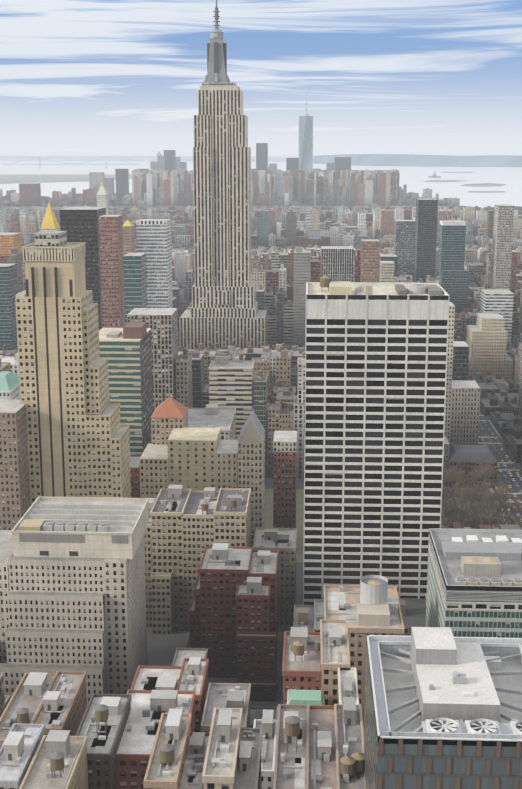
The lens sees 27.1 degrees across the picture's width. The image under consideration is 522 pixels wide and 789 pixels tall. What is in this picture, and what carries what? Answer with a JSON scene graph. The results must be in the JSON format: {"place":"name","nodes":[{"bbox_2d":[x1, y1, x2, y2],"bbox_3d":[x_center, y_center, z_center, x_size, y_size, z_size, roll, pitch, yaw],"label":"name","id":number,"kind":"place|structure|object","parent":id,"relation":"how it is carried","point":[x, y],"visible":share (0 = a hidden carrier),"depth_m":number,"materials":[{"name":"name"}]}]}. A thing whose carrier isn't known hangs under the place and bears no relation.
{"place":"outdoors","nodes":[
{"label":"outdoors","id":0,"kind":"place"},
{"bbox_2d":[0,174,131,183],"bbox_3d":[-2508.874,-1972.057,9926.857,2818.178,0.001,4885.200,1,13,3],"label":"brooklyn ground","id":1,"kind":"structure","parent":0,"point":[23,178],"depth_m":10193.79,"materials":[{"name":"grey"}]},
{"bbox_2d":[0,156,298,161],"bbox_3d":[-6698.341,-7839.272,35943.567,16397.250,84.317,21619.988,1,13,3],"label":"distant shoreline","id":2,"kind":"structure","parent":0,"point":[122,158],"depth_m":30101.89,"materials":[{"name":"grey"}]},
{"bbox_2d":[0,155,521,207],"bbox_3d":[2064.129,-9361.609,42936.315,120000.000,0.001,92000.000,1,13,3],"label":"water","id":3,"kind":"structure","parent":0,"point":[412,178],"depth_m":11049.07,"materials":[{"name":"white liquid"}]},
{"bbox_2d":[3,156,138,167],"bbox_3d":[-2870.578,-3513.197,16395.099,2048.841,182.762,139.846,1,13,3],"label":"bridge narrows","id":4,"kind":"object","parent":3,"relation":"on","point":[40,164],"visible":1,"depth_m":16393.93,"materials":[{"name":"grey metal"}]},
{"bbox_2d":[422,171,505,192],"bbox_3d":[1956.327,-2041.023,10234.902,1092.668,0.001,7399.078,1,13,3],"label":"islands","id":5,"kind":"object","parent":3,"relation":"in","point":[483,184],"visible":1,"depth_m":8318.59,"materials":[{"name":"grey"}]},
{"bbox_2d":[428,170,440,177],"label":"statue of liberty","id":6,"kind":"object","parent":5,"relation":"on","point":[434,175],"visible":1,"depth_m":10533.50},
{"bbox_2d":[0,0,521,154],"label":"sky","id":7,"kind":"structure","parent":0,"point":[78,77],"materials":[{"name":"blue"}]},
{"bbox_2d":[102,200,520,706],"bbox_3d":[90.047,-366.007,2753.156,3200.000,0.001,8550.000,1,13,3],"label":"ground","id":8,"kind":"structure","parent":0,"point":[161,649],"depth_m":549.67,"materials":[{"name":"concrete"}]},
{"bbox_2d":[15,231,130,605],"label":"skyscraper","id":9,"kind":"structure","parent":8,"relation":"on","point":[78,436],"depth_m":573.20,"materials":[{"name":"beige stone"}]},
{"bbox_2d":[0,496,148,704],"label":"office building","id":10,"kind":"structure","parent":8,"relation":"on","point":[67,564],"depth_m":449.75,"materials":[{"name":"beige stone"}]},
{"bbox_2d":[19,93,358,206],"bbox_3d":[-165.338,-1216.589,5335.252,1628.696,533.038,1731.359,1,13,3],"label":"distant skyscrapers","id":11,"kind":"structure","parent":8,"relation":"on","point":[30,193],"depth_m":5401.46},
{"bbox_2d":[0,485,404,788],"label":"buildings","id":12,"kind":"structure","parent":8,"relation":"on","point":[220,589],"depth_m":363.98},
{"bbox_2d":[180,0,266,348],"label":"skyscraper","id":13,"kind":"structure","parent":8,"relation":"on","point":[223,311],"depth_m":1251.33,"materials":[{"name":"beige stone"}]},
{"bbox_2d":[0,182,513,546],"bbox_3d":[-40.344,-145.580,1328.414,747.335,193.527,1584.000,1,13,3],"label":"city buildings","id":14,"kind":"structure","parent":8,"relation":"on","point":[129,287],"depth_m":861.50,"materials":[{"name":"beige concrete"}]},
{"bbox_2d":[0,169,521,248],"bbox_3d":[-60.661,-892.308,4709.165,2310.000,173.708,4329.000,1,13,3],"label":"city buildings","id":15,"kind":"structure","parent":8,"relation":"on","point":[308,208],"depth_m":4022.36,"materials":[{"name":"grey concrete"}]},
{"bbox_2d":[0,343,521,727],"bbox_3d":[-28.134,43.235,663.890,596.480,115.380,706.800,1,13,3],"label":"city buildings","id":16,"kind":"structure","parent":8,"relation":"on","point":[225,393],"depth_m":820.91,"materials":[{"name":"grey concrete"}]},
{"bbox_2d":[0,244,521,415],"bbox_3d":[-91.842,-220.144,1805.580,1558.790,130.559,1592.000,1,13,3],"label":"city buildings","id":17,"kind":"structure","parent":8,"relation":"on","point":[280,276],"depth_m":1366.14,"materials":[{"name":"grey concrete"}]},
{"bbox_2d":[303,275,449,604],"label":"office tower","id":18,"kind":"structure","parent":8,"relation":"on","point":[375,374],"depth_m":502.79,"materials":[{"name":"white concrete"}]},
{"bbox_2d":[363,639,521,788],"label":"glass gem tower","id":19,"kind":"structure","parent":8,"relation":"on","point":[412,766],"depth_m":223.48,"materials":[{"name":"glass"}]},
{"bbox_2d":[366,627,521,757],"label":"tower roof","id":20,"kind":"structure","parent":19,"relation":"attached to","point":[437,683],"depth_m":245.46,"materials":[{"name":"grey concrete"}]},
{"bbox_2d":[425,528,521,637],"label":"office building","id":21,"kind":"structure","parent":8,"relation":"on","point":[474,582],"depth_m":409.64,"materials":[{"name":"grey concrete"}]},
{"bbox_2d":[480,408,512,523],"bbox_3d":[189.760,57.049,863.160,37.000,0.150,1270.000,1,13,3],"label":"sixth avenue pavement","id":22,"kind":"structure","parent":8,"relation":"on","point":[508,451],"depth_m":952.71,"materials":[{"name":"concrete"}]},
{"bbox_2d":[478,409,521,523],"bbox_3d":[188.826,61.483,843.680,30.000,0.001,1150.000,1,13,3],"label":"street","id":23,"kind":"structure","parent":8,"relation":"on","point":[499,455],"depth_m":870.68,"materials":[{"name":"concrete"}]},
{"bbox_2d":[479,415,519,502],"bbox_3d":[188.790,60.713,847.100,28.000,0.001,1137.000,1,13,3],"label":"road markings","id":24,"kind":"object","parent":23,"relation":"on","point":[502,459],"visible":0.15,"depth_m":873.47,"materials":[{"name":"white paint"}]},
{"bbox_2d":[478,414,521,523],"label":"cars","id":25,"kind":"object","parent":23,"relation":"on","point":[509,473],"visible":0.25,"depth_m":852.18,"materials":[{"name":"paint"}]},
{"bbox_2d":[265,488,502,562],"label":"park lawn","id":26,"kind":"structure","parent":0,"point":[299,516],"depth_m":750.30,"materials":[{"name":"plant"}]},
{"bbox_2d":[441,461,521,528],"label":"bare trees","id":27,"kind":"object","parent":26,"relation":"on","point":[472,496],"visible":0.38,"depth_m":724.69,"materials":[{"name":"brown plant"}]},
{"bbox_2d":[313,154,521,166],"bbox_3d":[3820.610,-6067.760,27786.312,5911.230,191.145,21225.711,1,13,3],"label":"hills","id":28,"kind":"structure","parent":0,"point":[433,160],"depth_m":18822.28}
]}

